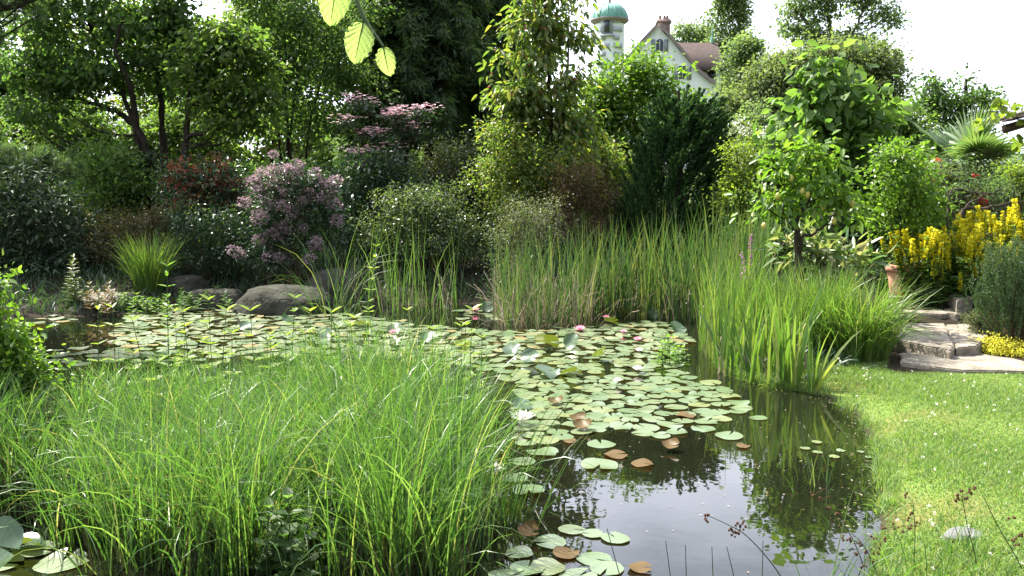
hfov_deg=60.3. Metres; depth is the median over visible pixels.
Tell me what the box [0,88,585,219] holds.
tall hedge
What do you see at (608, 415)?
lily pad
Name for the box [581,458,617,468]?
lily pad
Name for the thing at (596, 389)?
lily pad
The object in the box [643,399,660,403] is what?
lily pad
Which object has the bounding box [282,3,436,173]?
woodland tree
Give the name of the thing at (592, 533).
lily pad
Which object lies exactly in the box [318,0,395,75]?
hanging twig
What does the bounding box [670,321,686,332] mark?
lily pad
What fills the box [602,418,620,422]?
lily pad
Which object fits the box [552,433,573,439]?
lily pad
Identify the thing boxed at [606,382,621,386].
lily pad
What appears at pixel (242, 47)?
garden tree
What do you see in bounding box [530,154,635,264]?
barberry bush
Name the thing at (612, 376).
lily pad
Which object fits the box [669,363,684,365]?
lily pad
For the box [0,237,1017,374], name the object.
ground cover
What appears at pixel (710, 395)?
lily pad
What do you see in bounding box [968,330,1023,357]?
sedum mat
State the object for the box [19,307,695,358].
lily pads
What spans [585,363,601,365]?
lily pad
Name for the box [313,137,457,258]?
dogwood shrub
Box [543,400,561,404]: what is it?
lily pad
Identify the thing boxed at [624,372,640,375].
lily pad
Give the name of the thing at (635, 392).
lily pad
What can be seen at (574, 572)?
lily pad
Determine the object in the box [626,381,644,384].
lily pad
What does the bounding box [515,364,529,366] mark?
lily pad
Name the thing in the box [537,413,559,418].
lily pad
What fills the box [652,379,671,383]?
lily pad
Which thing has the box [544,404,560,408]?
lily pad
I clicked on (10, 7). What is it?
pine tree
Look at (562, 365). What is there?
lily pad
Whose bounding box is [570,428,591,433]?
lily pad
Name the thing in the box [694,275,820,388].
iris clump
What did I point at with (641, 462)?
lily pad
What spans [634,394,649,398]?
lily pad
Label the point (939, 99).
plum tree
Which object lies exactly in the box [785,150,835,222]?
garden bank tree
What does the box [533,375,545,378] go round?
lily pad
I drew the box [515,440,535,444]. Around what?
lily pad
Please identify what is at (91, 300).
marsh plant
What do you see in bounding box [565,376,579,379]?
lily pad
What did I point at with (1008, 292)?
rosemary bush
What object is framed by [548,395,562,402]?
lily pad
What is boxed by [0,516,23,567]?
lily pad
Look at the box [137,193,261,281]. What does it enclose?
azalea bush
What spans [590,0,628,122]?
round tower
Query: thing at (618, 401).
lily pad
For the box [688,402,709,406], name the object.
lily pad
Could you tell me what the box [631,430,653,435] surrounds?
lily pad
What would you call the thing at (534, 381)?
lily pad
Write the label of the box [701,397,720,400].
lily pad
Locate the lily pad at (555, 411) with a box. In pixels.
[540,409,563,413]
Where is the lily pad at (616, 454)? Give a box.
[604,450,626,458]
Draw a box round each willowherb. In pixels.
[87,304,109,392]
[103,302,122,376]
[156,260,185,383]
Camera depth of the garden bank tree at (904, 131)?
20.43 m
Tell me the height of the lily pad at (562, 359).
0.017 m
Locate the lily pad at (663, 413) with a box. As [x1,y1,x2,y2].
[654,411,673,415]
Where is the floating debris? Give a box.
[560,390,869,572]
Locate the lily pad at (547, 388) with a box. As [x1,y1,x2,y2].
[538,387,556,391]
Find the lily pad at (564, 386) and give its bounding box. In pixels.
[552,384,569,388]
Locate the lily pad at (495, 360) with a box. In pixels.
[489,359,501,361]
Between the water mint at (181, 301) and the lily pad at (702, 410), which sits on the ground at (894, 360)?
the water mint at (181, 301)
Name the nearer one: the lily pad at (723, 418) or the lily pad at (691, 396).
the lily pad at (723, 418)
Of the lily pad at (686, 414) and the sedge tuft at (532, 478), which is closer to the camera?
the sedge tuft at (532, 478)
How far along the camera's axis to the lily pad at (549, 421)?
6.56 m
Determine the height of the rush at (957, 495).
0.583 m
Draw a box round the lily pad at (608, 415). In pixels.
[602,413,621,418]
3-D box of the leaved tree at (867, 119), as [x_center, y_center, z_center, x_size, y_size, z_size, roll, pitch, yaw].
[4.606,-1.752,12.710,2.298,3.599,1.643,1,6,12]
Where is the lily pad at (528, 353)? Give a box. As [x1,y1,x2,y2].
[521,347,539,361]
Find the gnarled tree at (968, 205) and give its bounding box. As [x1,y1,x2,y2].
[941,168,1023,239]
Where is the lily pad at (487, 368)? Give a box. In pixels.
[477,367,493,370]
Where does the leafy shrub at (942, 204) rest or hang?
on the ground at (894, 360)
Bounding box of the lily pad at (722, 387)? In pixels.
[713,386,729,389]
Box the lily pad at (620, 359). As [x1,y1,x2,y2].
[612,358,628,360]
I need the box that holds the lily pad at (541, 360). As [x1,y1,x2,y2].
[538,359,550,361]
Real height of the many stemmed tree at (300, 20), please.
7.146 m
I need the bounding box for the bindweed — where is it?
[357,244,378,363]
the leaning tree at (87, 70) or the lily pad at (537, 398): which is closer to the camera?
the lily pad at (537, 398)
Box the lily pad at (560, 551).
[553,546,578,558]
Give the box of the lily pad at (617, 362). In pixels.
[609,361,624,363]
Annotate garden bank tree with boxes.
[726,91,790,164]
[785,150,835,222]
[852,94,949,227]
[882,127,979,240]
[971,153,1023,233]
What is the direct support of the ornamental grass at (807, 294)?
on the ground at (894, 360)
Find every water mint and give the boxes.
[110,287,185,314]
[176,286,234,313]
[651,333,689,364]
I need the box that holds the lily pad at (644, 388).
[632,386,650,389]
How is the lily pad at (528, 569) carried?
on the water
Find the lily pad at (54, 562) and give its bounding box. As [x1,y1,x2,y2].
[32,548,88,573]
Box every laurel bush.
[47,128,166,252]
[83,140,170,246]
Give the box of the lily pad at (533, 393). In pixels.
[527,391,547,395]
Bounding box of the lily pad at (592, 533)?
[582,529,602,537]
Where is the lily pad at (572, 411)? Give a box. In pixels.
[566,410,584,412]
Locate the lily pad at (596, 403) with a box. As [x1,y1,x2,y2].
[583,401,605,406]
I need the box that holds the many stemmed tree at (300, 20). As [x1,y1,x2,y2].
[223,0,413,210]
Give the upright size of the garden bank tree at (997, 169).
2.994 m
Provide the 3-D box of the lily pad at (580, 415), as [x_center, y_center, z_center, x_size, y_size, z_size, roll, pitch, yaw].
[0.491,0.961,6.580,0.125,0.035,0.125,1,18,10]
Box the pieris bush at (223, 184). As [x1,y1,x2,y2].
[143,145,264,257]
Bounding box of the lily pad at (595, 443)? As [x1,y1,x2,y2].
[587,439,615,447]
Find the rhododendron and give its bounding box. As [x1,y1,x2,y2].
[0,146,124,282]
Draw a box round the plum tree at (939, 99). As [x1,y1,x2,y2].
[905,62,1022,190]
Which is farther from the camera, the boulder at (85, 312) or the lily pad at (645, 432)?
the boulder at (85, 312)
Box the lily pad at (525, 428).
[514,425,529,430]
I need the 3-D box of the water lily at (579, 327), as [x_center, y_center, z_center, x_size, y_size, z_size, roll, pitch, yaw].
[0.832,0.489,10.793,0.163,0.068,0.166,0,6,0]
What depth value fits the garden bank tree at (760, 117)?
23.48 m
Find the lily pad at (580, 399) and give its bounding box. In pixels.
[568,397,592,402]
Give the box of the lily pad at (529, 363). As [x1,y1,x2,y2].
[522,362,535,364]
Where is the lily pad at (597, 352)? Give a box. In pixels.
[590,345,605,356]
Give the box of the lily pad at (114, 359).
[103,358,124,361]
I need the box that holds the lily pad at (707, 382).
[700,380,721,384]
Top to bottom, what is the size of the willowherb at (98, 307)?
0.911 m
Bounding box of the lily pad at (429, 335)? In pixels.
[420,331,437,342]
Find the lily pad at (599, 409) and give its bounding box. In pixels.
[591,406,613,412]
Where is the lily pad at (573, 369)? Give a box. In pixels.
[560,367,580,372]
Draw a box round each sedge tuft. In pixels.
[446,361,597,527]
[456,383,609,543]
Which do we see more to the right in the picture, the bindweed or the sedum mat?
the sedum mat
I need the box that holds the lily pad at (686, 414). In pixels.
[673,411,695,416]
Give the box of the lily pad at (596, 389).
[581,387,602,391]
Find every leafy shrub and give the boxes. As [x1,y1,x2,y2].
[548,128,656,254]
[729,119,821,274]
[849,136,975,274]
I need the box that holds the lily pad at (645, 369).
[640,367,653,370]
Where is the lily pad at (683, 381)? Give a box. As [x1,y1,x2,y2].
[676,380,693,383]
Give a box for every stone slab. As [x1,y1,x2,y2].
[888,293,937,300]
[893,323,954,358]
[899,351,1023,373]
[900,309,946,319]
[944,308,960,320]
[945,293,972,317]
[946,324,988,355]
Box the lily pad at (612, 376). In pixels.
[604,374,623,378]
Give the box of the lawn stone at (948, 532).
[944,527,982,541]
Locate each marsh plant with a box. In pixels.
[60,254,83,303]
[83,281,116,318]
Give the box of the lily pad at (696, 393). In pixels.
[688,391,706,395]
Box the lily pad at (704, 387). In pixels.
[697,386,715,389]
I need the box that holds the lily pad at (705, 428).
[691,425,715,431]
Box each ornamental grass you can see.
[691,250,825,327]
[741,254,884,354]
[769,262,951,362]
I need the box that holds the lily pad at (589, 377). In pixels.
[584,376,599,378]
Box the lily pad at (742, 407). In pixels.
[730,404,752,410]
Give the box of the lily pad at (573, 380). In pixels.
[567,379,582,382]
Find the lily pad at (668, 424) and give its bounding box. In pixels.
[657,421,682,427]
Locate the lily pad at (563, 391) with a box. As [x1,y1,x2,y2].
[553,389,569,393]
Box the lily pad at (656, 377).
[649,376,661,379]
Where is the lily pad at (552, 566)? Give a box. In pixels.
[533,557,564,575]
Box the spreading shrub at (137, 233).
[51,193,197,271]
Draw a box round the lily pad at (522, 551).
[505,545,532,557]
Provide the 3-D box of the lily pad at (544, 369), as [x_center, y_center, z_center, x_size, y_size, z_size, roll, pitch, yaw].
[0.325,0.764,8.251,0.243,0.060,0.240,-2,23,-36]
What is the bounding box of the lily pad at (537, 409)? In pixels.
[527,408,544,411]
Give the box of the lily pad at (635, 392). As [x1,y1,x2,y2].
[627,390,645,394]
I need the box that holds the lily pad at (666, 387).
[658,385,675,389]
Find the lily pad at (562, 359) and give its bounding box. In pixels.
[557,357,570,360]
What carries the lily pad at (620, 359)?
on the water
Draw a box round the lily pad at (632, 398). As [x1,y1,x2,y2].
[621,396,638,400]
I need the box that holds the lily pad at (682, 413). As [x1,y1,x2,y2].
[676,411,694,417]
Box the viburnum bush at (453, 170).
[398,131,526,232]
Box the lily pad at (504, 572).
[488,568,527,575]
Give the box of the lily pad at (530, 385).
[515,383,536,387]
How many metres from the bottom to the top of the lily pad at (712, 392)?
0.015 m
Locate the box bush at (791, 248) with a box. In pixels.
[711,199,894,276]
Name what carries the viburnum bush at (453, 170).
on the ground at (894, 360)
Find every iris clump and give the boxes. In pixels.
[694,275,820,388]
[760,276,825,390]
[807,325,860,393]
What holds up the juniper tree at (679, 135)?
on the ground at (894, 360)
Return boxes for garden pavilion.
[992,111,1023,132]
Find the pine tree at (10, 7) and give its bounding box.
[0,0,59,54]
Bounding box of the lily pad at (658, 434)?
[650,431,670,437]
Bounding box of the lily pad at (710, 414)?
[701,412,722,417]
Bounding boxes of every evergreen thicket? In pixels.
[0,152,85,250]
[29,162,158,244]
[96,158,221,248]
[192,158,306,250]
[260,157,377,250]
[331,172,447,248]
[413,176,541,249]
[574,174,687,262]
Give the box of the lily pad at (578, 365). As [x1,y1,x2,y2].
[569,363,584,366]
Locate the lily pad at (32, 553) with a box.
[11,540,59,556]
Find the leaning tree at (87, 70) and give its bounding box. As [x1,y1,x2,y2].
[0,0,192,248]
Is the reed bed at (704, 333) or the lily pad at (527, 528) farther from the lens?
the reed bed at (704, 333)
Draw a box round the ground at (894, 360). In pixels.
[0,162,1023,575]
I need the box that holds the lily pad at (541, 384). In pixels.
[536,382,554,386]
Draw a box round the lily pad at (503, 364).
[495,363,513,366]
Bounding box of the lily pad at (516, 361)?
[510,360,522,362]
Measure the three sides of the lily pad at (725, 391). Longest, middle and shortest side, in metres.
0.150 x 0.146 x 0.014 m
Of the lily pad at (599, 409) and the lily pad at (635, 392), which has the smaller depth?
the lily pad at (599, 409)
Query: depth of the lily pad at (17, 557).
4.08 m
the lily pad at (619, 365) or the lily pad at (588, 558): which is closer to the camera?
the lily pad at (588, 558)
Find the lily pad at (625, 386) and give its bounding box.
[618,385,636,388]
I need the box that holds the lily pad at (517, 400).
[511,392,531,408]
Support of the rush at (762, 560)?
in the water
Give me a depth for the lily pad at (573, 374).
8.28 m
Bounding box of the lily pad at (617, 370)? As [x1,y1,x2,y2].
[611,368,624,371]
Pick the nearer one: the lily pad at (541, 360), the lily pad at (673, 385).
the lily pad at (673, 385)
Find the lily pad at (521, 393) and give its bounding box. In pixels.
[514,392,527,394]
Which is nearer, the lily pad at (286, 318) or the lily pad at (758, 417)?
the lily pad at (758, 417)
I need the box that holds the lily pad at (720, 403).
[710,402,730,405]
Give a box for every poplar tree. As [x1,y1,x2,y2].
[693,0,742,106]
[723,0,758,66]
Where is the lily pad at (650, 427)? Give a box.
[633,423,659,430]
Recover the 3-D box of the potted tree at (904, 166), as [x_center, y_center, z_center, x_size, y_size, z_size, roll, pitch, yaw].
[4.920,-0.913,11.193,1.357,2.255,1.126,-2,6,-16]
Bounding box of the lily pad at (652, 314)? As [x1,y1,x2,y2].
[647,307,657,318]
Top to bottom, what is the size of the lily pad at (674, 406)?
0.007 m
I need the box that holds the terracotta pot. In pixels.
[885,263,917,295]
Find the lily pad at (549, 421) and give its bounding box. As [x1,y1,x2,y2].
[541,419,559,424]
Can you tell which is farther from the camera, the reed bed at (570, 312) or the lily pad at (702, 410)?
the reed bed at (570, 312)
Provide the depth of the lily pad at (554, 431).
6.30 m
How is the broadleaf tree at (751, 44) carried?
on the ground at (894, 360)
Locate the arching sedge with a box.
[257,233,392,318]
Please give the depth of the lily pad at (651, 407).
7.04 m
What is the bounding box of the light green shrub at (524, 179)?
[455,110,599,262]
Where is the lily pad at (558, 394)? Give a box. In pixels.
[549,393,569,397]
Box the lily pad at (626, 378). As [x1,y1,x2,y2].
[614,377,631,379]
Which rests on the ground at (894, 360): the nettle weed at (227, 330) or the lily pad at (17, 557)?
the nettle weed at (227, 330)
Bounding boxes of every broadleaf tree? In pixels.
[670,5,725,42]
[708,23,776,100]
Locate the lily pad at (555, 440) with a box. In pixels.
[532,435,558,443]
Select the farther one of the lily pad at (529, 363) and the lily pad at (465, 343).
the lily pad at (465, 343)
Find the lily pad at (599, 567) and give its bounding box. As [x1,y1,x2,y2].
[590,561,623,574]
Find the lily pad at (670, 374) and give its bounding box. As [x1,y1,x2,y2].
[665,373,679,375]
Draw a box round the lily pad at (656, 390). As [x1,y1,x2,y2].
[645,388,664,392]
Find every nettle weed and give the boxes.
[28,293,486,413]
[248,457,343,575]
[277,305,489,417]
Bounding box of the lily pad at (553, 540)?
[532,534,565,548]
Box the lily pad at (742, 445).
[736,443,750,447]
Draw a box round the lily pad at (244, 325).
[239,321,255,329]
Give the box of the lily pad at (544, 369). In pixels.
[535,364,559,378]
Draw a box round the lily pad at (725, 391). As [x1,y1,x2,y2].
[716,389,732,392]
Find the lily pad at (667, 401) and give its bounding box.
[659,399,676,402]
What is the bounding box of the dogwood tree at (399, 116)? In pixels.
[324,91,447,253]
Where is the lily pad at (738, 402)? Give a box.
[727,400,749,404]
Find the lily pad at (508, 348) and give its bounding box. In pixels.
[502,342,520,354]
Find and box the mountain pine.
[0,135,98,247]
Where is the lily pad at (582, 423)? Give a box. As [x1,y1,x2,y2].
[573,418,591,428]
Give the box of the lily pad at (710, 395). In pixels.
[705,393,720,397]
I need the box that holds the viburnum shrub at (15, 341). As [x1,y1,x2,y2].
[0,249,79,419]
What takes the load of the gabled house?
on the ground at (894, 360)
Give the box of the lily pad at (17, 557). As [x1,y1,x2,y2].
[0,553,23,570]
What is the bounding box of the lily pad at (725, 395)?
[718,393,740,397]
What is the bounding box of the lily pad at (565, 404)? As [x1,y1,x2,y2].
[558,403,574,407]
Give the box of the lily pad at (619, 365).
[614,363,627,366]
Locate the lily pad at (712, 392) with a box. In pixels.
[701,390,718,393]
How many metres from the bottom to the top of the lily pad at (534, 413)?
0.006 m
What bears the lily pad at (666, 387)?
on the water
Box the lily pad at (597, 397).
[587,395,608,399]
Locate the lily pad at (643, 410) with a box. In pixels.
[636,408,653,412]
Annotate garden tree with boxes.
[106,0,215,231]
[138,9,300,252]
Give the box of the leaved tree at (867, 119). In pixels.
[752,39,920,282]
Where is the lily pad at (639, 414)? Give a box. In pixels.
[631,412,651,416]
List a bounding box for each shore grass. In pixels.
[771,489,994,575]
[784,444,887,492]
[926,510,1003,561]
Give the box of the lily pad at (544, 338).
[535,334,558,347]
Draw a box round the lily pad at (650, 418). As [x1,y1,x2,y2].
[642,416,664,421]
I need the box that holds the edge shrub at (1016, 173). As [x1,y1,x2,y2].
[988,157,1023,244]
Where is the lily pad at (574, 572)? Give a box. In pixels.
[559,568,596,575]
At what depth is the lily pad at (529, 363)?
8.84 m
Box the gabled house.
[578,16,725,168]
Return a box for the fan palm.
[913,102,1023,212]
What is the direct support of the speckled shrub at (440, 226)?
on the ground at (894, 360)
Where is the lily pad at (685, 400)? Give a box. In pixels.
[678,398,697,402]
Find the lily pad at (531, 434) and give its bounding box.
[522,432,543,437]
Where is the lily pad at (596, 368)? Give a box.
[589,367,604,370]
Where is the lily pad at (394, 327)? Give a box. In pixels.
[388,322,402,334]
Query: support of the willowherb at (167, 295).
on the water
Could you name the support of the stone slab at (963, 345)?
on the ground at (894, 360)
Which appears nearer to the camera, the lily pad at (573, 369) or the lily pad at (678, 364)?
the lily pad at (573, 369)
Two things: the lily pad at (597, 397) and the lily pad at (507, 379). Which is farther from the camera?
the lily pad at (507, 379)
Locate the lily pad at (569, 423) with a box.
[561,421,574,426]
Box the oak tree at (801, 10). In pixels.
[763,0,917,54]
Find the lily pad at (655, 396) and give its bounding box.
[647,394,664,397]
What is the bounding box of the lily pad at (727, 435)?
[715,431,742,439]
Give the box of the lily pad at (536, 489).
[513,484,543,493]
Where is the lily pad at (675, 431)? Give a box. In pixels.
[666,427,687,433]
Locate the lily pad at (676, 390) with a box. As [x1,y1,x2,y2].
[665,389,681,392]
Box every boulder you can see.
[68,306,97,314]
[83,292,134,303]
[163,275,210,296]
[184,288,243,309]
[230,284,334,316]
[306,268,366,304]
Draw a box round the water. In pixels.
[0,304,880,575]
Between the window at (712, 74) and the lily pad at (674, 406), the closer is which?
the lily pad at (674, 406)
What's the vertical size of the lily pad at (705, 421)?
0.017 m
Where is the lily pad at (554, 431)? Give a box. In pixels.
[547,429,568,433]
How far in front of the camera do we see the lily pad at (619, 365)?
8.78 m
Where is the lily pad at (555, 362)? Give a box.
[547,361,566,363]
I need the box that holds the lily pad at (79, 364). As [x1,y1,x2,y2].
[73,361,91,365]
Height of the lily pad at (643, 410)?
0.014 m
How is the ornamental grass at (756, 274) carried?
on the ground at (894, 360)
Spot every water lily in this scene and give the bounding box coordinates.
[511,410,532,420]
[574,325,583,330]
[632,365,641,369]
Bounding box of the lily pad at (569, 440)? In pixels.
[563,438,575,442]
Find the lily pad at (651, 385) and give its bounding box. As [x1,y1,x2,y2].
[642,384,658,387]
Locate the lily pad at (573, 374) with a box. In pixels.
[565,372,582,375]
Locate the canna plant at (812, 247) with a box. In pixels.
[758,206,896,296]
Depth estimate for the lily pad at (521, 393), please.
7.51 m
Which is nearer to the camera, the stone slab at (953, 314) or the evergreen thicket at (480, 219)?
the stone slab at (953, 314)
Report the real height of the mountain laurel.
2.316 m
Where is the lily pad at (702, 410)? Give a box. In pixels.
[692,408,710,413]
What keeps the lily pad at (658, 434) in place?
on the water
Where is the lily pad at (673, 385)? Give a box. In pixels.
[666,384,680,386]
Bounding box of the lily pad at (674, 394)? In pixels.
[660,392,683,397]
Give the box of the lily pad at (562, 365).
[557,364,571,367]
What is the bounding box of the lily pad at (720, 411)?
[710,409,729,413]
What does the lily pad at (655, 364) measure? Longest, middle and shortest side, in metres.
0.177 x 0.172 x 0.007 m
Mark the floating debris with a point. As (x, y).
(784, 470)
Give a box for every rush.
[607,529,619,575]
[665,541,670,575]
[704,513,780,575]
[762,546,762,575]
[810,462,862,564]
[846,532,886,574]
[881,492,920,565]
[954,486,976,561]
[982,495,1023,567]
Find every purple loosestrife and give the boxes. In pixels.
[740,251,746,275]
[748,234,755,274]
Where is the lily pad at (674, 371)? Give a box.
[665,369,680,372]
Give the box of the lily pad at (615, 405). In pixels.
[606,403,623,407]
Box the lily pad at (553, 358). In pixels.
[544,357,559,359]
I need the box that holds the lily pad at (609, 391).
[602,390,618,392]
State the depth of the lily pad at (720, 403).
7.14 m
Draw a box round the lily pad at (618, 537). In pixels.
[601,531,629,542]
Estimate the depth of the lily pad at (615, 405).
7.07 m
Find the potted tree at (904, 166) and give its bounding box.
[847,125,959,263]
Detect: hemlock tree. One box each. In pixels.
[317,0,512,210]
[418,0,536,223]
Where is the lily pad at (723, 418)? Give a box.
[712,416,731,420]
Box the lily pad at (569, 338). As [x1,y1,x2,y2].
[563,333,578,348]
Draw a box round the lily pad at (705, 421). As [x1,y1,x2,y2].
[694,417,717,423]
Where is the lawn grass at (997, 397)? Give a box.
[710,353,1023,575]
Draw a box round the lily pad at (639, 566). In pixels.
[628,561,651,572]
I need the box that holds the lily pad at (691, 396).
[682,395,699,398]
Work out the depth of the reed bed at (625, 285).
12.09 m
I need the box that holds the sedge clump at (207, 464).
[0,298,600,575]
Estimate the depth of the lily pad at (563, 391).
7.59 m
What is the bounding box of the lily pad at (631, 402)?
[626,399,648,405]
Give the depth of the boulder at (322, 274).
13.38 m
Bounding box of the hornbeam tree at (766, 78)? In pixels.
[706,23,922,145]
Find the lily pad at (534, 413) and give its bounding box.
[529,411,542,415]
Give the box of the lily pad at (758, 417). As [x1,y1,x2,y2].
[749,415,766,419]
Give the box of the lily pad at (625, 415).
[616,412,633,416]
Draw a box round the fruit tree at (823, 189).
[724,118,885,296]
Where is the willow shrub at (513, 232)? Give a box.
[476,185,570,286]
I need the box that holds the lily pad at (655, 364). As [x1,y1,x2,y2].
[644,363,661,366]
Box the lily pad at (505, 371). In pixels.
[498,370,514,372]
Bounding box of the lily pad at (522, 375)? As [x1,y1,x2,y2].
[512,373,528,376]
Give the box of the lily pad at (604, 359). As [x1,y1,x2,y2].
[597,358,613,361]
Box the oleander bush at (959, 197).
[915,145,1023,239]
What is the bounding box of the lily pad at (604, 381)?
[598,379,614,382]
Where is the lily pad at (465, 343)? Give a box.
[454,340,471,348]
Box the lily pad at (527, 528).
[517,520,538,535]
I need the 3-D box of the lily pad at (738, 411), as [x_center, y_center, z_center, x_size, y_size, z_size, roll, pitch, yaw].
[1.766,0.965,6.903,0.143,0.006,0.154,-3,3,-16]
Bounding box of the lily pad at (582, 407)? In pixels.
[572,405,591,410]
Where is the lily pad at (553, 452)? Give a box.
[526,447,558,454]
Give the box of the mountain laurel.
[225,149,358,284]
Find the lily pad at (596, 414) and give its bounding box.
[586,412,605,417]
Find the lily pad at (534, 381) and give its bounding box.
[520,379,538,382]
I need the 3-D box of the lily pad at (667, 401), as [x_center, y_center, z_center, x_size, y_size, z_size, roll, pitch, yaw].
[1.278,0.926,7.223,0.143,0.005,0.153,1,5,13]
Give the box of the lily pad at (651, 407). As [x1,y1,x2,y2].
[642,405,658,408]
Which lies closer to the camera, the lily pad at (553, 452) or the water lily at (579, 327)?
the lily pad at (553, 452)
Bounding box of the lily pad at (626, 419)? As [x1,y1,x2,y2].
[621,417,638,421]
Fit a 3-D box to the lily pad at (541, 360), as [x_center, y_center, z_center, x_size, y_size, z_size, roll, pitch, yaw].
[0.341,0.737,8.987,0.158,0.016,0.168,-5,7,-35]
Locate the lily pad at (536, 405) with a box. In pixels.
[526,402,545,407]
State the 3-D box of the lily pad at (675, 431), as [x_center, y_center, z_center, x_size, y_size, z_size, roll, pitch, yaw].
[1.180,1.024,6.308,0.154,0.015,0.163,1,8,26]
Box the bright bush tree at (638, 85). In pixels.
[553,38,714,196]
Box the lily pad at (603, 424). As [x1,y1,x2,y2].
[586,422,608,427]
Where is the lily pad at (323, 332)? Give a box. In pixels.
[317,327,332,338]
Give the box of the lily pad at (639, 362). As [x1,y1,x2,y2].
[629,361,644,364]
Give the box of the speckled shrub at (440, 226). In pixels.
[339,171,503,272]
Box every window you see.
[600,20,613,36]
[651,38,667,51]
[674,65,690,79]
[707,71,715,78]
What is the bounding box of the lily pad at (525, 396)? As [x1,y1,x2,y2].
[518,395,534,398]
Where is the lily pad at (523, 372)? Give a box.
[513,370,529,373]
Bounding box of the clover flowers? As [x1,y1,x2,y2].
[760,365,1023,569]
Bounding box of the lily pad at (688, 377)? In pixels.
[681,375,697,378]
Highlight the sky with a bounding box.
[3,0,1023,161]
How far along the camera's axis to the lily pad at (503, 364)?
8.76 m
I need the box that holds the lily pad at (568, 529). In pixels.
[558,524,584,533]
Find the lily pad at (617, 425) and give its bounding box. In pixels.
[608,422,632,429]
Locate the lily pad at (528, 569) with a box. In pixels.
[510,560,545,575]
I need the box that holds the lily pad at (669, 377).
[661,376,679,380]
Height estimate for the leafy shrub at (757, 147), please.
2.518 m
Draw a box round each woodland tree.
[0,20,37,172]
[1,14,129,175]
[91,0,263,186]
[154,0,341,206]
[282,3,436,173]
[413,3,575,202]
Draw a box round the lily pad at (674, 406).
[664,404,687,408]
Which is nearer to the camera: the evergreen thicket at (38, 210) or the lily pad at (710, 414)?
the lily pad at (710, 414)
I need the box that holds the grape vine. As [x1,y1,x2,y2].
[974,96,1023,160]
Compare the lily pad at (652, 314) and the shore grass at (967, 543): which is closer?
the shore grass at (967, 543)
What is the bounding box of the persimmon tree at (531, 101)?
[471,0,623,258]
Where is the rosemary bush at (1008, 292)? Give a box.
[964,226,1023,346]
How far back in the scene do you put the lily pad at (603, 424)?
6.50 m
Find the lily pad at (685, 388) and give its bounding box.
[676,386,697,390]
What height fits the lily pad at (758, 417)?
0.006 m
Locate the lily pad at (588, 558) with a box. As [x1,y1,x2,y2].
[576,552,611,565]
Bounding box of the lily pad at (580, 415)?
[570,411,585,419]
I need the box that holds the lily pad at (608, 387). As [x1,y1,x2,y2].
[601,386,615,388]
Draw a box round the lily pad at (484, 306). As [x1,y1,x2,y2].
[480,301,492,311]
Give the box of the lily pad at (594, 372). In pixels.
[587,370,601,373]
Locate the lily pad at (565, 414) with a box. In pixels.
[557,413,574,416]
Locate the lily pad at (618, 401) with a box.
[611,400,626,404]
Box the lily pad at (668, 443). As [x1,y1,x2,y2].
[661,437,678,448]
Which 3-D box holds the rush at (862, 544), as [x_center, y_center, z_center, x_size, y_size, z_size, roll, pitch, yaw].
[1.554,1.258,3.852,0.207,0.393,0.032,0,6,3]
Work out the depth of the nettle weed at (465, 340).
6.59 m
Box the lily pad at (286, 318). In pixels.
[282,313,296,321]
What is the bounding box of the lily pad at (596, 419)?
[585,417,602,420]
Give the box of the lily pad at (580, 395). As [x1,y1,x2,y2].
[569,393,587,397]
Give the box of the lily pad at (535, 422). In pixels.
[518,420,542,426]
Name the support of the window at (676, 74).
in the gabled house
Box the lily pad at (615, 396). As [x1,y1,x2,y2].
[605,393,624,398]
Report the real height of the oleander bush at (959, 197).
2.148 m
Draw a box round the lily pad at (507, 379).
[498,377,517,380]
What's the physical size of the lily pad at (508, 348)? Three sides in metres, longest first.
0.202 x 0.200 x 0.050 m
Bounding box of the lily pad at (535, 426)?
[529,424,549,429]
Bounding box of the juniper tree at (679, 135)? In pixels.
[602,84,756,273]
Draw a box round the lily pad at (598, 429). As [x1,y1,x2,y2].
[586,426,605,431]
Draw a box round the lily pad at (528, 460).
[509,457,535,464]
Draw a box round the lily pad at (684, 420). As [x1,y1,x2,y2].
[672,418,693,422]
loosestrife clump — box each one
[879,218,1020,309]
[950,198,1023,294]
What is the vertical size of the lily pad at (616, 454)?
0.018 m
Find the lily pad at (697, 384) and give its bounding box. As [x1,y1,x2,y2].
[688,383,702,385]
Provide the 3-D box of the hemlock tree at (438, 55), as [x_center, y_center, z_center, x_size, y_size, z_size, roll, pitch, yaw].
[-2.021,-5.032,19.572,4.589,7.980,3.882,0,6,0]
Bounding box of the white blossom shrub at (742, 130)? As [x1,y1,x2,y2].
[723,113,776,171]
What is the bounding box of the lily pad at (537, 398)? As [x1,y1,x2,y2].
[534,396,548,400]
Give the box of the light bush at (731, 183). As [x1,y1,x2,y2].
[693,129,797,251]
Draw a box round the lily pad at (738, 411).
[729,410,746,412]
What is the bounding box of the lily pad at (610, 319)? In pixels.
[604,317,617,324]
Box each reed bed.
[313,215,471,315]
[468,219,636,328]
[557,180,789,322]
[680,233,784,360]
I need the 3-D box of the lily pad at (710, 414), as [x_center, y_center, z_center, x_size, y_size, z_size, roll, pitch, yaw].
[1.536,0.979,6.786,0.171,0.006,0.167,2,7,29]
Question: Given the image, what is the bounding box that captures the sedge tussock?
[106,227,190,293]
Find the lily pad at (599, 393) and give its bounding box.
[591,392,607,394]
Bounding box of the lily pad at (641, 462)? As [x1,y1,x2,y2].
[631,458,653,466]
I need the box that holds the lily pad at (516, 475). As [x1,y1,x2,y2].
[499,473,527,481]
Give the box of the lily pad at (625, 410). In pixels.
[617,408,638,412]
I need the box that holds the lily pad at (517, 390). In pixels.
[512,388,527,391]

